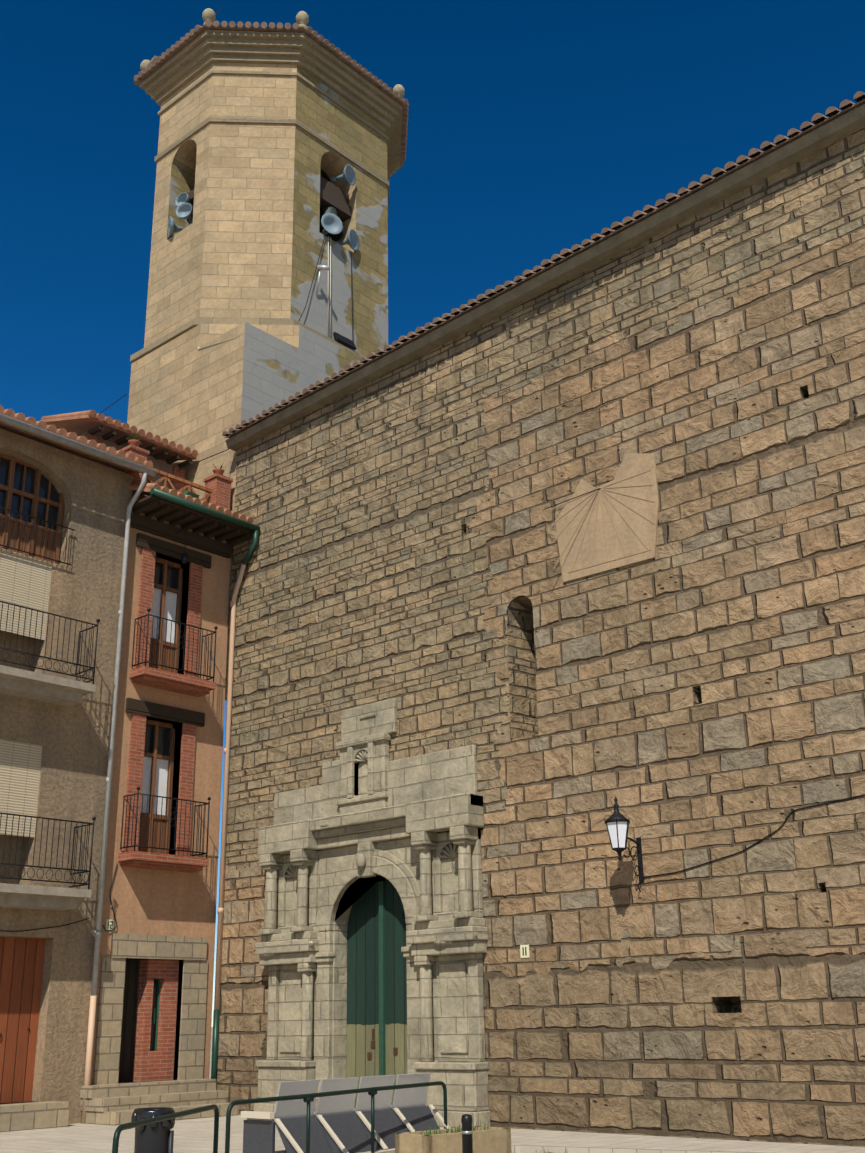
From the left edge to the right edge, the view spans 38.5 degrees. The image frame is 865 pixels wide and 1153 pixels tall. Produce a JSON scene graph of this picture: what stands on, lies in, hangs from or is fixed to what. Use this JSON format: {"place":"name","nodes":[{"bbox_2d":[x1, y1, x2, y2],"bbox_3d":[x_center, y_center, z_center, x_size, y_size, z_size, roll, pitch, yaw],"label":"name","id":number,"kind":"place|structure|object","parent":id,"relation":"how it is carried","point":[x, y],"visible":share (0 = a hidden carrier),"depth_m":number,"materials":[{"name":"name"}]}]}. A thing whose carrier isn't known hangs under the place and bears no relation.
{"place":"outdoors","nodes":[
{"label":"outdoors","id":0,"kind":"place"},
{"bbox_2d":[90,494,252,1084],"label":"house","id":1,"kind":"structure","parent":0,"point":[144,901],"depth_m":23.24,"materials":[{"name":"orange paint"}]},
{"bbox_2d":[103,865,116,930],"bbox_3d":[-5.556,5.553,21.464,0.025,1.150,0.281,-18,-26,39],"label":"house cable","id":2,"kind":"object","parent":1,"relation":"attached to","point":[111,905],"visible":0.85,"depth_m":21.42,"materials":[{"name":"black rubber"}]},
{"bbox_2d":[106,919,114,930],"bbox_3d":[-5.552,6.001,21.329,0.012,0.180,0.160,-18,-26,39],"label":"plate","id":3,"kind":"object","parent":1,"relation":"attached to","point":[110,923],"visible":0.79,"depth_m":21.32,"materials":[{"name":"beige ceramic"}]},
{"bbox_2d":[118,960,138,1082],"bbox_3d":[-5.396,7.703,21.507,0.060,2.010,0.580,-18,-26,39],"label":"house door","id":4,"kind":"structure","parent":1,"relation":"attached to","point":[128,1022],"depth_m":21.57,"materials":[{"name":"black wood"}]},
{"bbox_2d":[80,432,183,495],"bbox_3d":[-8.546,-1.086,28.064,6.000,1.900,2.500,-18,-26,39],"label":"house top storey","id":5,"kind":"object","parent":1,"relation":"on","point":[161,465],"visible":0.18,"depth_m":26.79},
{"bbox_2d":[88,424,192,467],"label":"house roof rafters","id":6,"kind":"object","parent":5,"relation":"on","point":[122,440],"visible":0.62,"depth_m":26.21,"materials":[{"name":"brown wood"}]},
{"bbox_2d":[40,410,197,460],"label":"house roof","id":7,"kind":"structure","parent":6,"relation":"on","point":[80,423],"depth_m":26.26,"materials":[{"name":"orange tile"}]},
{"bbox_2d":[132,959,178,1081],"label":"brick wall","id":8,"kind":"structure","parent":1,"relation":"attached to","point":[150,1066],"depth_m":21.74,"materials":[{"name":"red brick"}]},
{"bbox_2d":[151,979,160,1050],"bbox_3d":[-4.922,7.716,21.820,0.070,1.200,0.220,-18,-26,39],"label":"house slit frame","id":9,"kind":"object","parent":1,"relation":"attached to","point":[157,1016],"visible":0.62,"depth_m":21.83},
{"bbox_2d":[150,979,157,1050],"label":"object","id":10,"kind":"object","parent":9,"relation":"in","point":[153,1006],"depth_m":21.89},
{"bbox_2d":[122,713,195,855],"bbox_3d":[-5.109,3.904,22.868,0.345,2.530,1.440,-18,-26,39],"label":"brick door surround","id":11,"kind":"object","parent":1,"relation":"attached to","point":[136,755],"visible":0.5,"depth_m":22.79,"materials":[{"name":"red brick"}]},
{"bbox_2d":[140,756,167,814],"bbox_3d":[-5.228,3.885,22.986,0.010,1.050,0.720,-18,-26,39],"label":"house curtain","id":12,"kind":"object","parent":11,"relation":"attached to","point":[161,777],"visible":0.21,"depth_m":23.06,"materials":[{"name":"white fabric"}]},
{"bbox_2d":[138,719,175,853],"bbox_3d":[-5.186,3.928,22.932,0.080,2.530,0.850,-18,-26,39],"label":"balcony door","id":13,"kind":"structure","parent":11,"relation":"attached to","point":[154,755],"depth_m":22.92,"materials":[{"name":"brown wood"}]},
{"bbox_2d":[144,725,169,755],"bbox_3d":[-5.242,3.080,23.274,0.010,0.540,0.720,-18,-26,39],"label":"window pane","id":14,"kind":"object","parent":11,"relation":"attached to","point":[163,740],"visible":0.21,"depth_m":23.35,"materials":[{"name":"grey glass"}]},
{"bbox_2d":[80,933,238,1125],"bbox_3d":[-4.725,7.684,21.249,1.450,2.970,2.540,-18,-26,39],"label":"stone door surround","id":15,"kind":"object","parent":1,"relation":"attached to","point":[110,1100],"visible":0.67,"depth_m":21.15,"materials":[{"name":"beige stone"}]},
{"bbox_2d":[118,851,208,872],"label":"balcony slab","id":16,"kind":"structure","parent":1,"relation":"attached to","point":[156,861],"depth_m":21.99,"materials":[{"name":"concrete"}]},
{"bbox_2d":[125,698,204,726],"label":"lintel","id":17,"kind":"structure","parent":1,"relation":"attached to","point":[161,711],"depth_m":23.20,"materials":[{"name":"brown wood"}]},
{"bbox_2d":[120,787,210,857],"bbox_3d":[-4.815,4.485,22.420,0.462,1.125,1.650,-18,-26,39],"label":"balcony rail","id":18,"kind":"object","parent":1,"relation":"attached to","point":[176,799],"visible":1,"depth_m":22.24,"materials":[{"name":"black metal"}]},
{"bbox_2d":[149,557,183,672],"bbox_3d":[-5.253,0.836,24.023,0.080,2.450,0.850,-18,-26,39],"label":"balcony door","id":19,"kind":"structure","parent":1,"relation":"attached to","point":[163,587],"depth_m":24.07,"materials":[{"name":"brown wood"}]},
{"bbox_2d":[134,548,202,677],"bbox_3d":[-5.177,0.812,23.959,0.345,2.450,1.440,-18,-26,39],"label":"brick door surround","id":20,"kind":"object","parent":1,"relation":"attached to","point":[146,586],"visible":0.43,"depth_m":23.89,"materials":[{"name":"red brick"}]},
{"bbox_2d":[151,588,176,642],"bbox_3d":[-5.296,0.755,24.091,0.010,1.050,0.720,-18,-26,39],"label":"house curtain","id":21,"kind":"object","parent":20,"relation":"attached to","point":[170,604],"visible":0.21,"depth_m":24.17,"materials":[{"name":"white fabric"}]},
{"bbox_2d":[154,562,177,588],"bbox_3d":[-5.309,-0.013,24.366,0.010,0.460,0.720,-18,-26,39],"label":"window pane","id":22,"kind":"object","parent":20,"relation":"attached to","point":[172,578],"visible":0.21,"depth_m":24.45,"materials":[{"name":"grey glass"}]},
{"bbox_2d":[129,666,215,696],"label":"balcony slab","id":23,"kind":"structure","parent":1,"relation":"attached to","point":[169,681],"depth_m":23.13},
{"bbox_2d":[136,533,211,568],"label":"lintel","id":24,"kind":"structure","parent":1,"relation":"attached to","point":[169,550],"depth_m":24.24,"materials":[{"name":"brown wood"}]},
{"bbox_2d":[132,608,217,681],"bbox_3d":[-4.883,1.355,23.525,0.462,1.125,1.650,-18,-26,39],"label":"balcony rail","id":25,"kind":"object","parent":1,"relation":"attached to","point":[211,634],"visible":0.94,"depth_m":23.35,"materials":[{"name":"black metal"}]},
{"bbox_2d":[177,528,187,563],"bbox_3d":[-4.933,-0.563,24.192,0.472,0.767,0.140,-18,-26,39],"label":"hanging lamp","id":26,"kind":"object","parent":1,"relation":"hanging from","point":[184,557],"visible":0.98,"depth_m":23.97,"materials":[{"name":"black metal"}]},
{"bbox_2d":[130,482,253,522],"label":"roof tiles","id":27,"kind":"object","parent":1,"relation":"attached to","point":[147,488],"visible":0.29,"depth_m":23.90,"materials":[{"name":"orange tile"}]},
{"bbox_2d":[150,488,259,564],"bbox_3d":[-4.502,-0.935,24.125,0.441,0.797,2.601,-18,-26,39],"label":"rain gutter","id":28,"kind":"object","parent":1,"relation":"attached to","point":[255,529],"visible":1,"depth_m":24.25,"materials":[{"name":"green metal"}]},
{"bbox_2d":[211,1010,219,1089],"bbox_3d":[-3.890,8.644,22.117,0.105,1.720,0.110,-18,-26,39],"label":"downspout","id":29,"kind":"object","parent":1,"relation":"attached to","point":[215,1040],"visible":0.66,"depth_m":22.16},
{"bbox_2d":[214,564,245,1009],"bbox_3d":[-3.861,3.784,23.710,0.473,8.502,0.115,-23,-29,46],"label":"drainpipe","id":30,"kind":"object","parent":1,"relation":"attached to","point":[220,911],"visible":0.96,"depth_m":23.68,"materials":[{"name":"grey metal"}]},
{"bbox_2d":[184,490,199,497],"bbox_3d":[-4.746,-1.550,24.282,0.210,0.240,0.280,-18,-26,39],"label":"plant","id":31,"kind":"object","parent":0,"point":[193,495],"visible":0.36,"depth_m":24.22,"materials":[{"name":"green plant"}]},
{"bbox_2d":[209,1027,212,1078],"bbox_3d":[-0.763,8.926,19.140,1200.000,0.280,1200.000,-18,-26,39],"label":"drainpipe","id":32,"kind":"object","parent":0,"point":[211,1052],"depth_m":79.94,"materials":[{"name":"white metal"}]},
{"bbox_2d":[0,428,132,1123],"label":"building body","id":33,"kind":"structure","parent":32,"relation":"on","point":[74,741],"depth_m":21.49,"materials":[{"name":"beige paint"}]},
{"bbox_2d":[0,937,45,1102],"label":"garage door","id":34,"kind":"structure","parent":33,"relation":"attached to","point":[21,965],"depth_m":19.94,"materials":[{"name":"brown wood"}]},
{"bbox_2d":[0,551,51,837],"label":"building blinds","id":35,"kind":"object","parent":33,"relation":"attached to","point":[24,582],"visible":0.94,"depth_m":21.14,"materials":[{"name":"beige plastic"}]},
{"bbox_2d":[0,453,64,563],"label":"arched window","id":36,"kind":"structure","parent":33,"relation":"on","point":[9,489],"depth_m":22.39,"materials":[{"name":"brown wood"}]},
{"bbox_2d":[0,507,74,565],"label":"balcony railing","id":37,"kind":"object","parent":33,"relation":"attached to","point":[14,548],"visible":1,"depth_m":21.95,"materials":[{"name":"metal"}]},
{"bbox_2d":[0,918,89,931],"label":"cable","id":38,"kind":"object","parent":33,"relation":"attached to","point":[44,928],"visible":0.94,"depth_m":20.33,"materials":[{"name":"black rubber"}]},
{"bbox_2d":[0,883,91,910],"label":"balcony slab","id":39,"kind":"structure","parent":33,"relation":"attached to","point":[34,897],"depth_m":19.94,"materials":[{"name":"grey concrete"}]},
{"bbox_2d":[0,665,95,706],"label":"balcony slab","id":40,"kind":"structure","parent":33,"relation":"attached to","point":[22,683],"depth_m":20.92,"materials":[{"name":"beige concrete"}]},
{"bbox_2d":[0,812,95,888],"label":"balcony railing","id":41,"kind":"object","parent":33,"relation":"attached to","point":[62,868],"visible":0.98,"depth_m":20.24,"materials":[{"name":"black metal"}]},
{"bbox_2d":[0,601,99,683],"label":"balcony railing","id":42,"kind":"object","parent":33,"relation":"attached to","point":[76,664],"visible":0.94,"depth_m":21.16,"materials":[{"name":"black metal"}]},
{"bbox_2d":[0,405,152,472],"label":"building eave tiles","id":43,"kind":"object","parent":33,"relation":"on","point":[64,433],"visible":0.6,"depth_m":22.82,"materials":[{"name":"orange tile"}]},
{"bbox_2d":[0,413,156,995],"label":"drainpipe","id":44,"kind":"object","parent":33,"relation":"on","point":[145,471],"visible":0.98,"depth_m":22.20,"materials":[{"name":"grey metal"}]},
{"bbox_2d":[81,996,96,1123],"bbox_3d":[-5.630,7.902,20.300,0.104,1.950,0.104,-18,-26,39],"label":"drainpipe","id":45,"kind":"object","parent":33,"relation":"attached to","point":[89,1049],"visible":0.92,"depth_m":20.31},
{"bbox_2d":[461,1114,472,1152],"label":"bollard","id":46,"kind":"object","parent":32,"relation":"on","point":[467,1139],"visible":1,"depth_m":12.81,"materials":[{"name":"black metal"}]},
{"bbox_2d":[462,1131,472,1133],"bbox_3d":[0.360,5.768,12.854,0.114,0.030,0.114,-18,-26,39],"label":"bollard reflective band","id":47,"kind":"object","parent":46,"relation":"attached to","point":[467,1132],"visible":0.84,"depth_m":12.81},
{"bbox_2d":[395,1126,551,1152],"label":"stone planters","id":48,"kind":"object","parent":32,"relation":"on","point":[494,1140],"visible":0.87,"depth_m":13.67,"materials":[{"name":"beige stone"}]},
{"bbox_2d":[415,1121,567,1152],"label":"planter grass","id":49,"kind":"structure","parent":48,"relation":"on","point":[447,1130],"depth_m":13.92,"materials":[{"name":"plant"}]},
{"bbox_2d":[217,128,864,1146],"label":"church wall","id":50,"kind":"structure","parent":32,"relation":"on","point":[691,694],"depth_m":18.25,"materials":[{"name":"beige stone"}]},
{"bbox_2d":[100,234,352,469],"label":"cables","id":51,"kind":"object","parent":50,"relation":"on","point":[298,321],"visible":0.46,"depth_m":30.08,"materials":[{"name":"black rubber"}]},
{"bbox_2d":[328,236,330,337],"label":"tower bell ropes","id":52,"kind":"object","parent":51,"relation":"attached to","point":[330,287],"visible":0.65,"depth_m":30.54,"materials":[{"name":"beige"}]},
{"bbox_2d":[254,698,489,1127],"bbox_3d":[-1.039,5.379,20.527,4.996,6.700,0.720,-18,-26,39],"label":"stone portal","id":53,"kind":"object","parent":50,"relation":"attached to","point":[339,841],"visible":0.96,"depth_m":20.50,"materials":[{"name":"beige stone"}]},
{"bbox_2d":[358,756,367,794],"bbox_3d":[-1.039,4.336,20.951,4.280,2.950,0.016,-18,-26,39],"label":"niche","id":54,"kind":"object","parent":53,"relation":"attached to","point":[362,778],"visible":0.05,"depth_m":21.38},
{"bbox_2d":[284,751,457,877],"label":"carved shell ornaments","id":55,"kind":"object","parent":53,"relation":"attached to","point":[453,852],"visible":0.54,"depth_m":21.38},
{"bbox_2d":[346,880,406,1107],"bbox_3d":[-0.786,6.790,20.323,1.760,3.900,0.070,-18,-26,39],"label":"church door","id":56,"kind":"structure","parent":53,"relation":"in","point":[363,973],"depth_m":20.43,"materials":[{"name":"green wood"}]},
{"bbox_2d":[379,880,385,1075],"bbox_3d":[-0.825,6.799,20.273,0.100,3.850,0.052,-18,-26,39],"label":"church door strip","id":57,"kind":"object","parent":56,"relation":"attached to","point":[382,1058],"visible":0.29,"depth_m":20.31,"materials":[{"name":"green wood"}]},
{"bbox_2d":[367,1029,397,1058],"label":"church door locks","id":58,"kind":"object","parent":56,"relation":"attached to","point":[369,1054],"visible":0.9,"depth_m":20.13,"materials":[{"name":"brown metal"}]},
{"bbox_2d":[520,945,529,957],"bbox_3d":[1.363,5.533,18.284,0.160,0.180,0.012,-18,-26,39],"label":"plate","id":59,"kind":"object","parent":50,"relation":"attached to","point":[527,951],"visible":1,"depth_m":18.27,"materials":[{"name":"beige ceramic"}]},
{"bbox_2d":[225,104,864,451],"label":"eaves cornice","id":60,"kind":"structure","parent":50,"relation":"attached to","point":[801,148],"depth_m":20.69,"materials":[{"name":"beige stone"}]},
{"bbox_2d":[222,91,864,437],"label":"roof tiles","id":61,"kind":"object","parent":60,"relation":"on","point":[793,134],"visible":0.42,"depth_m":20.68,"materials":[{"name":"brown tile"}]},
{"bbox_2d":[544,488,599,509],"bbox_3d":[2.167,-1.208,19.258,0.015,0.434,0.936,-58,-59,67],"label":"sundial gnomon","id":62,"kind":"object","parent":50,"relation":"attached to","point":[571,498],"visible":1,"depth_m":19.25,"materials":[{"name":"grey metal"}]},
{"bbox_2d":[555,453,658,582],"bbox_3d":[2.691,-0.950,19.232,1.900,1.820,0.030,-18,-26,39],"label":"sundial","id":63,"kind":"object","parent":50,"relation":"attached to","point":[632,464],"visible":0.88,"depth_m":19.10,"materials":[{"name":"stone"}]},
{"bbox_2d":[551,462,655,572],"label":"sundial lines","id":64,"kind":"object","parent":63,"relation":"attached to","point":[601,489],"visible":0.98,"depth_m":19.26,"materials":[{"name":"brown paint"}]},
{"bbox_2d":[643,794,864,877],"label":"electrical cable","id":65,"kind":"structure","parent":50,"relation":"attached to","point":[759,840],"depth_m":16.21,"materials":[{"name":"rubber"}]},
{"bbox_2d":[198,337,238,349],"bbox_3d":[-4.243,-5.106,28.423,1.630,0.370,1.600,-18,-26,39],"label":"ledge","id":66,"kind":"object","parent":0,"point":[199,348],"visible":0.09,"depth_m":28.14,"materials":[{"name":"beige stone"}]},
{"bbox_2d":[127,322,361,699],"bbox_3d":[-3.607,-1.210,30.211,4.750,7.720,6.950,-18,-26,39],"label":"tower base","id":67,"kind":"object","parent":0,"point":[184,391],"visible":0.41,"depth_m":28.05,"materials":[{"name":"beige stone"}]},
{"bbox_2d":[144,62,387,356],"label":"bell tower","id":68,"kind":"structure","parent":67,"relation":"on","point":[247,242],"depth_m":30.90,"materials":[{"name":"beige stone"}]},
{"bbox_2d":[167,165,359,250],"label":"loudspeakers","id":69,"kind":"object","parent":68,"relation":"attached to","point":[331,223],"visible":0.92,"depth_m":31.12,"materials":[{"name":"grey metal"}]},
{"bbox_2d":[130,30,401,362],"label":"tower cornices","id":70,"kind":"object","parent":68,"relation":"attached to","point":[205,49],"visible":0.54,"depth_m":31.90,"materials":[{"name":"beige stone"}]},
{"bbox_2d":[133,20,408,170],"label":"tower roof","id":71,"kind":"structure","parent":70,"relation":"on","point":[155,63],"depth_m":32.30,"materials":[{"name":"brown tile"}]},
{"bbox_2d":[140,8,404,95],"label":"stone ball finials","id":72,"kind":"object","parent":71,"relation":"on","point":[302,19],"visible":0.56,"depth_m":31.76,"materials":[{"name":"beige stone"}]},
{"bbox_2d":[333,332,356,349],"bbox_3d":[-2.152,-5.787,30.436,0.186,0.282,0.640,-18,-26,39],"label":"floodlight","id":73,"kind":"object","parent":67,"relation":"attached to","point":[344,340],"visible":1,"depth_m":30.37,"materials":[{"name":"black metal"}]},
{"bbox_2d":[187,176,351,221],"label":"tower bell yokes","id":74,"kind":"object","parent":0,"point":[333,195],"visible":0.5,"depth_m":31.99,"materials":[{"name":"brown wood"}]},
{"bbox_2d":[187,205,343,241],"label":"tower bells","id":75,"kind":"object","parent":74,"relation":"hanging from","point":[332,210],"visible":0.25,"depth_m":31.76,"materials":[{"name":"metal"}]},
{"bbox_2d":[316,265,329,294],"bbox_3d":[-2.708,-7.245,30.098,0.483,0.696,0.261,-18,-26,39],"label":"floodlight","id":76,"kind":"object","parent":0,"point":[322,267],"visible":1,"depth_m":30.12,"materials":[{"name":"grey metal"}]},
{"bbox_2d":[0,1114,864,1152],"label":"pavement","id":77,"kind":"structure","parent":0,"point":[193,1135],"depth_m":15.95,"materials":[{"name":"tile"}]},
{"bbox_2d":[0,1101,69,1131],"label":"building doorstep","id":78,"kind":"object","parent":77,"relation":"on","point":[18,1116],"visible":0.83,"depth_m":19.03,"materials":[{"name":"beige stone"}]},
{"bbox_2d":[134,1122,173,1152],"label":"litter bin","id":79,"kind":"object","parent":77,"relation":"on","point":[158,1138],"visible":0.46,"depth_m":11.40,"materials":[{"name":"grey metal"}]},
{"bbox_2d":[131,1107,174,1131],"bbox_3d":[-2.609,5.074,11.571,0.419,0.191,0.414,-18,-26,39],"label":"litter bin bag","id":80,"kind":"object","parent":79,"relation":"in","point":[138,1114],"visible":0.54,"depth_m":11.45,"materials":[{"name":"black plastic"}]},
{"bbox_2d":[112,1104,218,1152],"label":"railing","id":81,"kind":"object","parent":77,"relation":"on","point":[122,1127],"visible":1,"depth_m":11.10,"materials":[{"name":"metal"}]},
{"bbox_2d":[225,1081,447,1152],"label":"railing","id":82,"kind":"object","parent":77,"relation":"on","point":[310,1097],"visible":0.98,"depth_m":14.10,"materials":[{"name":"metal"}]},
{"bbox_2d":[243,1106,438,1152],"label":"bench base","id":83,"kind":"object","parent":77,"relation":"on","point":[351,1131],"visible":0.6,"depth_m":14.84,"materials":[{"name":"grey metal"}]},
{"bbox_2d":[247,1073,430,1120],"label":"bench panels","id":84,"kind":"object","parent":83,"relation":"on","point":[345,1103],"visible":0.71,"depth_m":15.26,"materials":[{"name":"grey metal"}]},
{"bbox_2d":[241,1105,449,1152],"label":"bench ribs","id":85,"kind":"object","parent":77,"relation":"on","point":[260,1115],"visible":0.83,"depth_m":14.69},
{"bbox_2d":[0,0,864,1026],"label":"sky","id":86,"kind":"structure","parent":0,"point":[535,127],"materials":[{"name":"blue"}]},
{"bbox_2d":[604,796,643,891],"bbox_3d":[2.679,3.710,17.179,0.410,1.275,0.698,-18,-26,39],"label":"wall lantern","id":87,"kind":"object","parent":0,"point":[616,816],"depth_m":17.04,"materials":[{"name":"black metal"}]},
{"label":"house terrace floor","id":88,"kind":"structure","parent":0,"visible":0},
{"bbox_2d":[84,434,232,508],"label":"house terrace piers","id":89,"kind":"structure","parent":88,"relation":"on","point":[219,485],"depth_m":25.73,"materials":[{"name":"red brick"}]},
{"bbox_2d":[128,440,224,474],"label":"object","id":90,"kind":"object","parent":89,"relation":"on","point":[215,470],"visible":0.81,"depth_m":24.57,"materials":[{"name":"ceramic"}]},
{"bbox_2d":[128,430,222,468],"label":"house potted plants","id":91,"kind":"object","parent":90,"relation":"on","point":[132,438],"visible":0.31,"depth_m":24.53,"materials":[{"name":"plant"}]},
{"bbox_2d":[144,467,211,502],"bbox_3d":[-5.172,-1.675,25.024,0.070,0.710,1.790,-18,-26,39],"label":"terrace railing","id":92,"kind":"object","parent":89,"relation":"attached to","point":[167,477],"visible":0.35,"depth_m":25.15,"materials":[{"name":"brown wood"}]}
]}

